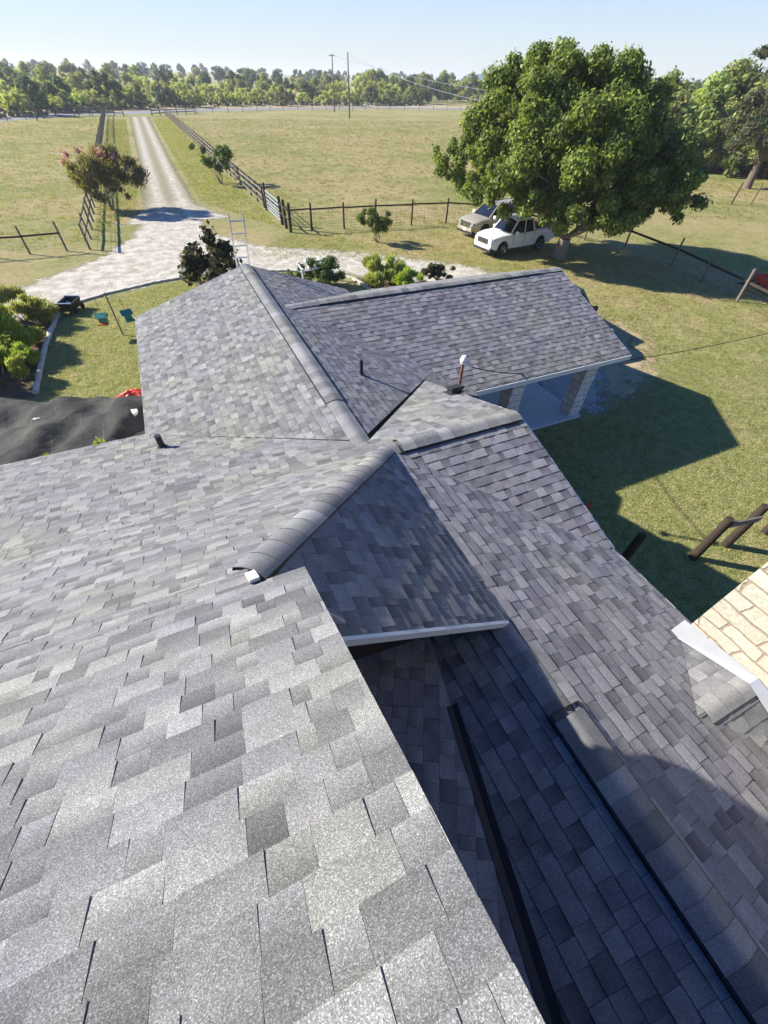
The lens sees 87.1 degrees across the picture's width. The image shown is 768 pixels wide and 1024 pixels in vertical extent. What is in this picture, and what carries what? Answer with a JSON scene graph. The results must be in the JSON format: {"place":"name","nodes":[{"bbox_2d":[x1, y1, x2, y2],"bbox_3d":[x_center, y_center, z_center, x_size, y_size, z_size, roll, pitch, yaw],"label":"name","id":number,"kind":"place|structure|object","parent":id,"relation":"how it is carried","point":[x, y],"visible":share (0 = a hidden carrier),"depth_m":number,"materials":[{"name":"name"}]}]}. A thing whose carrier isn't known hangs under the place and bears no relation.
{"place":"outdoors","nodes":[
{"label":"outdoors","id":0,"kind":"place"},
{"bbox_2d":[0,117,99,250],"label":"pasture grass","id":1,"kind":"structure","parent":0,"point":[54,156],"depth_m":42.66,"materials":[{"name":"green plant"}]},
{"bbox_2d":[0,107,471,120],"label":"road","id":2,"kind":"structure","parent":0,"point":[21,117],"depth_m":99.77,"materials":[{"name":"asphalt"}]},
{"bbox_2d":[0,66,767,622],"bbox_3d":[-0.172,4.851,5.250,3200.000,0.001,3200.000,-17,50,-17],"label":"ground","id":3,"kind":"structure","parent":0,"point":[736,244],"depth_m":22.85,"materials":[{"name":"green plant"}]},
{"bbox_2d":[0,64,13,85],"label":"scrub tree","id":4,"kind":"object","parent":3,"relation":"on","point":[7,70],"visible":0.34,"depth_m":113.33,"materials":[{"name":"green plant"}]},
{"bbox_2d":[12,60,36,78],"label":"scrub tree","id":5,"kind":"object","parent":3,"relation":"on","point":[22,67],"visible":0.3,"depth_m":135.55,"materials":[{"name":"green plant"}]},
{"bbox_2d":[0,318,55,399],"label":"soil bed","id":6,"kind":"object","parent":3,"relation":"on","point":[14,387],"visible":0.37,"depth_m":13.33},
{"bbox_2d":[0,345,30,385],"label":"shrub","id":7,"kind":"object","parent":6,"relation":"on","point":[14,362],"visible":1,"depth_m":12.88,"materials":[{"name":"green plant"}]},
{"bbox_2d":[2,340,41,365],"bbox_3d":[-12.380,-5.367,13.783,1.268,0.830,1.265,-17,50,-17],"label":"shrub","id":8,"kind":"object","parent":6,"relation":"on","point":[31,356],"visible":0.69,"depth_m":13.67,"materials":[{"name":"green plant"}]},
{"bbox_2d":[0,303,47,348],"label":"shrub","id":9,"kind":"object","parent":6,"relation":"on","point":[11,330],"visible":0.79,"depth_m":14.13,"materials":[{"name":"green plant"}]},
{"bbox_2d":[0,284,59,322],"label":"shrub","id":10,"kind":"object","parent":6,"relation":"on","point":[42,309],"visible":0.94,"depth_m":15.84,"materials":[{"name":"green plant"}]},
{"bbox_2d":[32,354,45,394],"bbox_3d":[-11.572,-4.648,13.564,0.208,0.206,2.589,-18,50,-18],"label":"edging","id":11,"kind":"object","parent":6,"relation":"on","point":[38,375],"visible":0.98,"depth_m":13.38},
{"bbox_2d":[40,326,53,355],"bbox_3d":[-12.623,-6.407,15.164,0.203,0.202,2.431,-16,50,-16],"label":"edging","id":12,"kind":"object","parent":6,"relation":"on","point":[45,344],"visible":0.91,"depth_m":15.06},
{"bbox_2d":[0,221,67,254],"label":"fence","id":13,"kind":"object","parent":3,"relation":"on","point":[41,234],"visible":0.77,"depth_m":21.76,"materials":[{"name":"brown wood"}]},
{"bbox_2d":[31,62,54,83],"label":"scrub tree","id":14,"kind":"object","parent":3,"relation":"on","point":[39,71],"visible":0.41,"depth_m":113.57,"materials":[{"name":"green plant"}]},
{"bbox_2d":[59,64,77,84],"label":"scrub tree","id":15,"kind":"object","parent":3,"relation":"on","point":[65,68],"visible":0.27,"depth_m":157.13,"materials":[{"name":"green plant"}]},
{"bbox_2d":[0,396,144,464],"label":"ground sheet","id":16,"kind":"object","parent":3,"relation":"on","point":[64,423],"visible":0.74,"depth_m":11.12,"materials":[{"name":"fabric"}]},
{"bbox_2d":[114,389,141,397],"bbox_3d":[-7.631,-3.556,12.473,1.575,0.518,0.658,-17,50,-17],"label":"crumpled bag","id":17,"kind":"object","parent":16,"relation":"on","point":[133,392],"visible":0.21,"depth_m":12.27,"materials":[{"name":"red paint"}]},
{"bbox_2d":[78,108,104,249],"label":"fence","id":18,"kind":"object","parent":3,"relation":"on","point":[99,136],"visible":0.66,"depth_m":27.25,"materials":[{"name":"brown wood"}]},
{"bbox_2d":[75,105,123,115],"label":"entrance fence","id":19,"kind":"object","parent":3,"relation":"on","point":[91,112],"visible":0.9,"depth_m":82.72,"materials":[{"name":"grey wood"}]},
{"bbox_2d":[57,141,149,210],"bbox_3d":[-19.383,-23.389,28.248,5.117,3.916,3.896,-34,57,-29],"label":"crape myrtle","id":20,"kind":"object","parent":3,"relation":"on","point":[94,169],"visible":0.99,"depth_m":27.39,"materials":[{"name":"green plant"}]},
{"bbox_2d":[95,292,124,334],"bbox_3d":[-10.157,-7.392,15.253,0.856,1.640,0.072,-17,50,-17],"label":"feeder pole","id":21,"kind":"object","parent":3,"relation":"on","point":[112,311],"visible":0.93,"depth_m":15.06,"materials":[{"name":"grey metal"}]},
{"bbox_2d":[94,312,108,325],"bbox_3d":[-10.516,-7.219,15.068,0.400,0.360,0.470,-9,48,-10],"label":"bird feeder","id":22,"kind":"object","parent":21,"relation":"hanging from","point":[102,318],"visible":1,"depth_m":15.01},
{"bbox_2d":[119,308,134,322],"bbox_3d":[-9.730,-7.467,15.322,0.400,0.360,0.470,-27,54,-24],"label":"bird feeder","id":23,"kind":"object","parent":21,"relation":"hanging from","point":[126,314],"visible":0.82,"depth_m":15.28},
{"bbox_2d":[94,119,137,238],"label":"verge grass","id":24,"kind":"structure","parent":3,"relation":"on","point":[116,124],"depth_m":39.92,"materials":[{"name":"green plant"}]},
{"bbox_2d":[117,70,140,90],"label":"scrub tree","id":25,"kind":"object","parent":3,"relation":"on","point":[125,78],"visible":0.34,"depth_m":116.09,"materials":[{"name":"green plant"}]},
{"bbox_2d":[127,64,146,87],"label":"scrub tree","id":26,"kind":"object","parent":3,"relation":"on","point":[134,69],"visible":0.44,"depth_m":171.61,"materials":[{"name":"green plant"}]},
{"bbox_2d":[152,69,176,90],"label":"scrub tree","id":27,"kind":"object","parent":3,"relation":"on","point":[166,76],"visible":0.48,"depth_m":138.22,"materials":[{"name":"green plant"}]},
{"bbox_2d":[149,105,194,115],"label":"entrance fence","id":28,"kind":"object","parent":3,"relation":"on","point":[175,106],"visible":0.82,"depth_m":88.69,"materials":[{"name":"grey wood"}]},
{"bbox_2d":[123,117,227,225],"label":"gravel drive","id":29,"kind":"structure","parent":3,"relation":"on","point":[166,197],"depth_m":34.76,"materials":[{"name":"gravel"}]},
{"bbox_2d":[42,277,315,401],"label":"lawn grass","id":30,"kind":"structure","parent":3,"relation":"on","point":[95,338],"depth_m":15.14,"materials":[{"name":"green plant"}]},
{"bbox_2d":[183,75,200,93],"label":"scrub tree","id":31,"kind":"object","parent":3,"relation":"on","point":[191,80],"visible":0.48,"depth_m":125.71,"materials":[{"name":"green plant"}]},
{"bbox_2d":[197,71,210,83],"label":"scrub tree","id":32,"kind":"object","parent":3,"relation":"on","point":[204,77],"visible":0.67,"depth_m":154.94,"materials":[{"name":"green plant"}]},
{"bbox_2d":[177,219,242,286],"bbox_3d":[-5.749,-7.597,13.947,2.052,4.149,2.529,24,51,19],"label":"magnolia","id":33,"kind":"object","parent":3,"relation":"on","point":[195,263],"visible":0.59,"depth_m":12.98,"materials":[{"name":"green plant"}]},
{"bbox_2d":[188,142,234,183],"bbox_3d":[-15.031,-31.004,36.055,3.837,2.994,2.850,-17,50,-17],"label":"young tree","id":34,"kind":"object","parent":3,"relation":"on","point":[224,154],"visible":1,"depth_m":35.33,"materials":[{"name":"green plant"}]},
{"bbox_2d":[163,107,265,207],"bbox_3d":[-28.355,-55.331,59.103,0.205,1.416,93.808,-17,50,-17],"label":"fence","id":35,"kind":"object","parent":3,"relation":"on","point":[208,149],"visible":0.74,"depth_m":39.68,"materials":[{"name":"brown wood"}]},
{"bbox_2d":[153,119,279,227],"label":"verge grass","id":36,"kind":"structure","parent":3,"relation":"on","point":[179,138],"depth_m":39.81,"materials":[{"name":"green plant"}]},
{"bbox_2d":[0,101,473,115],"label":"roadside verge","id":37,"kind":"structure","parent":3,"relation":"on","point":[207,106],"depth_m":117.65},
{"bbox_2d":[0,92,29,113],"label":"scrub tree","id":38,"kind":"object","parent":37,"relation":"on","point":[6,99],"visible":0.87,"depth_m":75.58,"materials":[{"name":"green plant"}]},
{"bbox_2d":[3,93,36,115],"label":"scrub tree","id":39,"kind":"object","parent":37,"relation":"on","point":[20,103],"visible":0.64,"depth_m":76.76,"materials":[{"name":"green plant"}]},
{"bbox_2d":[15,74,50,114],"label":"scrub tree","id":40,"kind":"object","parent":37,"relation":"on","point":[31,88],"visible":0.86,"depth_m":77.78,"materials":[{"name":"green plant"}]},
{"bbox_2d":[48,94,65,112],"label":"scrub tree","id":41,"kind":"object","parent":37,"relation":"on","point":[60,102],"visible":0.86,"depth_m":83.51,"materials":[{"name":"green plant"}]},
{"bbox_2d":[41,74,74,109],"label":"scrub tree","id":42,"kind":"object","parent":37,"relation":"on","point":[48,88],"visible":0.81,"depth_m":84.84,"materials":[{"name":"green plant"}]},
{"bbox_2d":[65,71,86,90],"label":"scrub tree","id":43,"kind":"object","parent":37,"relation":"on","point":[72,79],"visible":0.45,"depth_m":102.40,"materials":[{"name":"green plant"}]},
{"bbox_2d":[77,88,104,103],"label":"scrub tree","id":44,"kind":"object","parent":37,"relation":"on","point":[93,92],"visible":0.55,"depth_m":93.12,"materials":[{"name":"green plant"}]},
{"bbox_2d":[84,69,122,99],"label":"scrub tree","id":45,"kind":"object","parent":37,"relation":"on","point":[96,82],"visible":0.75,"depth_m":95.31,"materials":[{"name":"green plant"}]},
{"bbox_2d":[127,82,148,108],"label":"scrub tree","id":46,"kind":"object","parent":37,"relation":"on","point":[138,94],"visible":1,"depth_m":96.31,"materials":[{"name":"green plant"}]},
{"bbox_2d":[150,85,171,105],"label":"scrub tree","id":47,"kind":"object","parent":37,"relation":"on","point":[155,89],"visible":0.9,"depth_m":104.30,"materials":[{"name":"green plant"}]},
{"bbox_2d":[159,82,178,104],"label":"scrub tree","id":48,"kind":"object","parent":37,"relation":"on","point":[172,92],"visible":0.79,"depth_m":104.95,"materials":[{"name":"green plant"}]},
{"bbox_2d":[179,89,201,105],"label":"scrub tree","id":49,"kind":"object","parent":37,"relation":"on","point":[183,98],"visible":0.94,"depth_m":105.50,"materials":[{"name":"green plant"}]},
{"bbox_2d":[198,83,214,99],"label":"scrub tree","id":50,"kind":"object","parent":37,"relation":"on","point":[209,88],"visible":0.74,"depth_m":122.33,"materials":[{"name":"green plant"}]},
{"bbox_2d":[241,92,259,105],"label":"scrub tree","id":51,"kind":"object","parent":37,"relation":"on","point":[249,97],"visible":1,"depth_m":117.23,"materials":[{"name":"green plant"}]},
{"bbox_2d":[273,84,289,105],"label":"scrub tree","id":52,"kind":"object","parent":37,"relation":"on","point":[279,90],"visible":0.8,"depth_m":119.54,"materials":[{"name":"green plant"}]},
{"bbox_2d":[274,76,294,89],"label":"scrub tree","id":53,"kind":"object","parent":37,"relation":"on","point":[285,83],"visible":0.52,"depth_m":140.12,"materials":[{"name":"green plant"}]},
{"bbox_2d":[298,81,314,100],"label":"scrub tree","id":54,"kind":"object","parent":37,"relation":"on","point":[310,90],"visible":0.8,"depth_m":133.40,"materials":[{"name":"green plant"}]},
{"bbox_2d":[310,76,326,100],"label":"scrub tree","id":55,"kind":"object","parent":37,"relation":"on","point":[314,82],"visible":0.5,"depth_m":143.55,"materials":[{"name":"green plant"}]},
{"bbox_2d":[364,85,378,102],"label":"scrub tree","id":56,"kind":"object","parent":37,"relation":"on","point":[368,94],"visible":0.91,"depth_m":134.40,"materials":[{"name":"green plant"}]},
{"bbox_2d":[363,80,390,103],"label":"scrub tree","id":57,"kind":"object","parent":37,"relation":"on","point":[380,85],"visible":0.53,"depth_m":139.58,"materials":[{"name":"green plant"}]},
{"bbox_2d":[413,72,435,103],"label":"scrub tree","id":58,"kind":"object","parent":37,"relation":"on","point":[428,96],"visible":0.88,"depth_m":148.68,"materials":[{"name":"green plant"}]},
{"bbox_2d":[227,212,249,266],"bbox_3d":[-4.309,-6.855,12.831,0.400,4.571,1.387,-19,51,-19],"label":"ladder","id":59,"kind":"object","parent":3,"relation":"on","point":[248,257],"visible":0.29,"depth_m":11.30,"materials":[{"name":"metal"}]},
{"bbox_2d":[4,219,489,318],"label":"gravel yard","id":60,"kind":"structure","parent":3,"relation":"on","point":[152,251],"depth_m":22.02,"materials":[{"name":"gravel"}]},
{"bbox_2d":[54,295,84,313],"bbox_3d":[-13.255,-8.710,17.030,0.740,0.470,0.950,-2,47,-4],"label":"garden cart","id":61,"kind":"object","parent":60,"relation":"on","point":[68,303],"visible":0.92,"depth_m":16.95,"materials":[{"name":"black plastic"}]},
{"bbox_2d":[80,269,372,301],"bbox_3d":[-7.964,-10.961,19.567,14.412,0.130,4.029,-10,48,-11],"label":"garden edging","id":62,"kind":"object","parent":60,"relation":"on","point":[359,282],"visible":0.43,"depth_m":19.63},
{"bbox_2d":[243,69,259,88],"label":"scrub tree","id":63,"kind":"object","parent":3,"relation":"on","point":[253,76],"visible":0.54,"depth_m":188.62,"materials":[{"name":"green plant"}]},
{"bbox_2d":[277,196,291,232],"bbox_3d":[-6.501,-19.479,26.515,0.244,1.682,2.299,-18,50,-18],"label":"fence","id":64,"kind":"object","parent":3,"relation":"on","point":[283,208],"visible":0.81,"depth_m":26.41,"materials":[{"name":"brown wood"}]},
{"bbox_2d":[282,263,312,280],"bbox_3d":[-4.196,-11.403,19.545,1.558,0.952,1.193,-17,50,-17],"label":"shrub","id":65,"kind":"object","parent":3,"relation":"on","point":[297,274],"visible":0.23,"depth_m":19.43,"materials":[{"name":"green plant"}]},
{"bbox_2d":[305,254,345,284],"bbox_3d":[-2.782,-11.458,19.367,1.852,1.352,1.873,-17,50,-17],"label":"shrub","id":66,"kind":"object","parent":3,"relation":"on","point":[326,266],"visible":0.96,"depth_m":19.20,"materials":[{"name":"green plant"}]},
{"bbox_2d":[0,57,710,89],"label":"distant woods","id":67,"kind":"object","parent":3,"relation":"on","point":[112,69],"visible":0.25,"depth_m":257.71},
{"bbox_2d":[357,68,380,100],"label":"scrub tree","id":68,"kind":"object","parent":3,"relation":"on","point":[372,75],"visible":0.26,"depth_m":147.20,"materials":[{"name":"green plant"}]},
{"bbox_2d":[355,207,392,241],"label":"young tree","id":69,"kind":"object","parent":3,"relation":"on","point":[382,223],"visible":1,"depth_m":24.23,"materials":[{"name":"green plant"}]},
{"bbox_2d":[287,198,479,230],"bbox_3d":[1.323,-20.303,27.541,15.497,1.670,1.633,-8,48,-9],"label":"fence","id":70,"kind":"object","parent":3,"relation":"on","point":[310,209],"visible":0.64,"depth_m":27.06,"materials":[{"name":"brown wood"}]},
{"bbox_2d":[0,263,767,1023],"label":"house","id":71,"kind":"structure","parent":3,"relation":"on","point":[454,711],"depth_m":2.91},
{"bbox_2d":[471,333,767,373],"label":"service cable","id":72,"kind":"object","parent":71,"relation":"attached to","point":[631,359],"visible":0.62,"depth_m":11.55,"materials":[{"name":"black rubber"}]},
{"bbox_2d":[355,277,420,289],"bbox_3d":[1.752,-11.634,20.535,6.800,0.001,5.200,-17,50,-17],"label":"soil bed","id":73,"kind":"object","parent":3,"relation":"on","point":[388,284],"visible":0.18,"depth_m":20.31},
{"bbox_2d":[361,251,406,288],"bbox_3d":[-0.009,-11.976,19.835,2.486,1.504,1.981,-17,50,-17],"label":"shrub","id":74,"kind":"object","parent":73,"relation":"on","point":[379,269],"visible":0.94,"depth_m":19.58,"materials":[{"name":"green plant"}]},
{"bbox_2d":[390,265,427,285],"bbox_3d":[1.301,-11.093,19.331,1.781,1.108,1.645,21,50,17],"label":"shrub","id":75,"kind":"object","parent":73,"relation":"on","point":[407,275],"visible":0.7,"depth_m":19.09,"materials":[{"name":"green plant"}]},
{"bbox_2d":[421,262,455,279],"bbox_3d":[2.714,-12.194,20.504,2.055,0.953,1.110,-17,50,-17],"label":"shrub","id":76,"kind":"object","parent":73,"relation":"on","point":[434,270],"visible":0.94,"depth_m":20.30,"materials":[{"name":"green plant"}]},
{"bbox_2d":[398,75,414,102],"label":"scrub tree","id":77,"kind":"object","parent":3,"relation":"on","point":[402,83],"visible":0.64,"depth_m":149.81,"materials":[{"name":"green plant"}]},
{"bbox_2d":[434,75,448,100],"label":"scrub tree","id":78,"kind":"object","parent":3,"relation":"on","point":[443,79],"visible":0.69,"depth_m":166.18,"materials":[{"name":"green plant"}]},
{"bbox_2d":[439,83,456,102],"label":"scrub tree","id":79,"kind":"object","parent":3,"relation":"on","point":[448,96],"visible":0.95,"depth_m":157.68,"materials":[{"name":"green plant"}]},
{"bbox_2d":[465,76,485,104],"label":"scrub tree","id":80,"kind":"object","parent":3,"relation":"on","point":[474,83],"visible":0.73,"depth_m":155.33,"materials":[{"name":"green plant"}]},
{"bbox_2d":[457,198,513,234],"bbox_3d":[7.274,-19.620,26.942,4.807,1.705,2.240,-23,52,-22],"label":"parked car","id":81,"kind":"object","parent":3,"relation":"on","point":[481,217],"visible":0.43,"depth_m":26.13,"materials":[{"name":"beige paint"}]},
{"bbox_2d":[245,223,767,362],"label":"verge grass","id":82,"kind":"structure","parent":3,"relation":"on","point":[554,265],"depth_m":22.20,"materials":[{"name":"green plant"}]},
{"bbox_2d":[474,213,554,256],"bbox_3d":[7.891,-16.770,24.316,5.092,1.725,2.106,-23,52,-22],"label":"car","id":83,"kind":"object","parent":3,"relation":"on","point":[503,236],"visible":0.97,"depth_m":23.62,"materials":[{"name":"white paint"}]},
{"bbox_2d":[478,382,579,429],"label":"carport slab","id":84,"kind":"structure","parent":3,"relation":"on","point":[539,406],"depth_m":12.94,"materials":[{"name":"concrete"}]},
{"bbox_2d":[431,32,712,259],"bbox_3d":[9.599,-18.558,21.421,14.554,8.785,10.370,17,49,13],"label":"shade tree","id":85,"kind":"object","parent":3,"relation":"on","point":[558,147],"visible":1,"depth_m":18.90,"materials":[{"name":"green plant"}]},
{"bbox_2d":[536,370,613,413],"bbox_3d":[5.963,-5.873,15.345,5.700,0.001,9.000,-17,50,-17],"label":"gravel patch","id":86,"kind":"object","parent":3,"relation":"on","point":[556,387],"visible":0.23,"depth_m":13.78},
{"bbox_2d":[594,310,665,411],"bbox_3d":[8.871,-6.361,15.897,7.920,0.001,11.760,10,48,8],"label":"dirt patch","id":87,"kind":"object","parent":3,"relation":"on","point":[618,375],"visible":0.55,"depth_m":14.83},
{"bbox_2d":[621,532,646,560],"bbox_3d":[4.809,0.944,8.103,0.172,1.550,0.172,-17,50,-17],"label":"fence post","id":88,"kind":"object","parent":3,"relation":"on","point":[627,554],"visible":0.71,"depth_m":7.72,"materials":[{"name":"brown wood"}]},
{"bbox_2d":[532,215,767,314],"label":"fence","id":89,"kind":"object","parent":3,"relation":"on","point":[748,281],"visible":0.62,"depth_m":21.39,"materials":[{"name":"brown wood"}]},
{"bbox_2d":[540,355,767,620],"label":"lawn grass","id":90,"kind":"structure","parent":3,"relation":"on","point":[710,450],"depth_m":11.46,"materials":[{"name":"green plant"}]},
{"bbox_2d":[632,81,696,133],"bbox_3d":[32.898,-47.277,49.494,8.651,7.675,8.437,7,47,5],"label":"scrub tree","id":91,"kind":"object","parent":3,"relation":"on","point":[680,97],"visible":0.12,"depth_m":46.18,"materials":[{"name":"green plant"}]},
{"bbox_2d":[660,65,697,122],"bbox_3d":[37.980,-53.611,54.600,9.544,9.145,9.608,-32,56,-27],"label":"scrub tree","id":92,"kind":"object","parent":3,"relation":"on","point":[675,73],"visible":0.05,"depth_m":51.71,"materials":[{"name":"green plant"}]},
{"bbox_2d":[673,65,735,167],"bbox_3d":[37.450,-47.085,48.553,9.608,9.145,9.544,-33,56,-28],"label":"scrub tree","id":93,"kind":"object","parent":3,"relation":"on","point":[714,94],"visible":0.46,"depth_m":45.81,"materials":[{"name":"green plant"}]},
{"bbox_2d":[694,109,742,168],"bbox_3d":[39.086,-43.815,47.863,6.136,5.582,6.292,-6,48,-8],"label":"scrub tree","id":94,"kind":"object","parent":3,"relation":"on","point":[714,159],"visible":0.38,"depth_m":47.25,"materials":[{"name":"green plant"}]},
{"bbox_2d":[687,52,755,151],"bbox_3d":[43.108,-52.485,52.956,10.861,10.338,10.788,-30,55,-26],"label":"scrub tree","id":95,"kind":"object","parent":3,"relation":"on","point":[740,79],"visible":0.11,"depth_m":49.11,"materials":[{"name":"green plant"}]},
{"bbox_2d":[688,503,767,560],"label":"fence remnant","id":96,"kind":"object","parent":3,"relation":"on","point":[721,528],"visible":0.81,"depth_m":8.50,"materials":[{"name":"brown wood"}]},
{"bbox_2d":[721,150,746,177],"bbox_3d":[40.743,-40.801,47.141,2.825,2.393,4.792,28,52,22],"label":"brush bush","id":97,"kind":"object","parent":3,"relation":"on","point":[734,162],"visible":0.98,"depth_m":46.29,"materials":[{"name":"green plant"}]},
{"bbox_2d":[704,79,767,169],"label":"scrub tree","id":98,"kind":"object","parent":3,"relation":"on","point":[730,104],"visible":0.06,"depth_m":47.47,"materials":[{"name":"green plant"}]},
{"bbox_2d":[709,124,766,168],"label":"scrub tree","id":99,"kind":"object","parent":3,"relation":"on","point":[723,162],"visible":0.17,"depth_m":46.98,"materials":[{"name":"green plant"}]},
{"bbox_2d":[716,71,767,138],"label":"scrub tree","id":100,"kind":"object","parent":3,"relation":"on","point":[763,76],"visible":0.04,"depth_m":49.18,"materials":[{"name":"green plant"}]},
{"bbox_2d":[721,44,767,188],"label":"oak tree","id":101,"kind":"object","parent":3,"relation":"on","point":[752,135],"visible":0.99,"depth_m":38.69,"materials":[{"name":"green plant"}]},
{"bbox_2d":[736,159,767,178],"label":"brush bush","id":102,"kind":"object","parent":3,"relation":"on","point":[748,166],"visible":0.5,"depth_m":46.71,"materials":[{"name":"green plant"}]},
{"bbox_2d":[737,273,767,288],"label":"utility trailer","id":103,"kind":"object","parent":3,"relation":"on","point":[760,279],"visible":0.87,"depth_m":20.49,"materials":[{"name":"red paint"}]},
{"bbox_2d":[743,153,767,179],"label":"scrub tree","id":104,"kind":"object","parent":3,"relation":"on","point":[752,158],"visible":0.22,"depth_m":45.67,"materials":[{"name":"green plant"}]},
{"bbox_2d":[0,0,767,81],"label":"sky","id":105,"kind":"structure","parent":0,"point":[462,38],"materials":[{"name":"blue"}]},
{"bbox_2d":[157,117,767,227],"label":"pasture grass","id":106,"kind":"structure","parent":0,"point":[332,120],"depth_m":51.88,"materials":[{"name":"green plant"}]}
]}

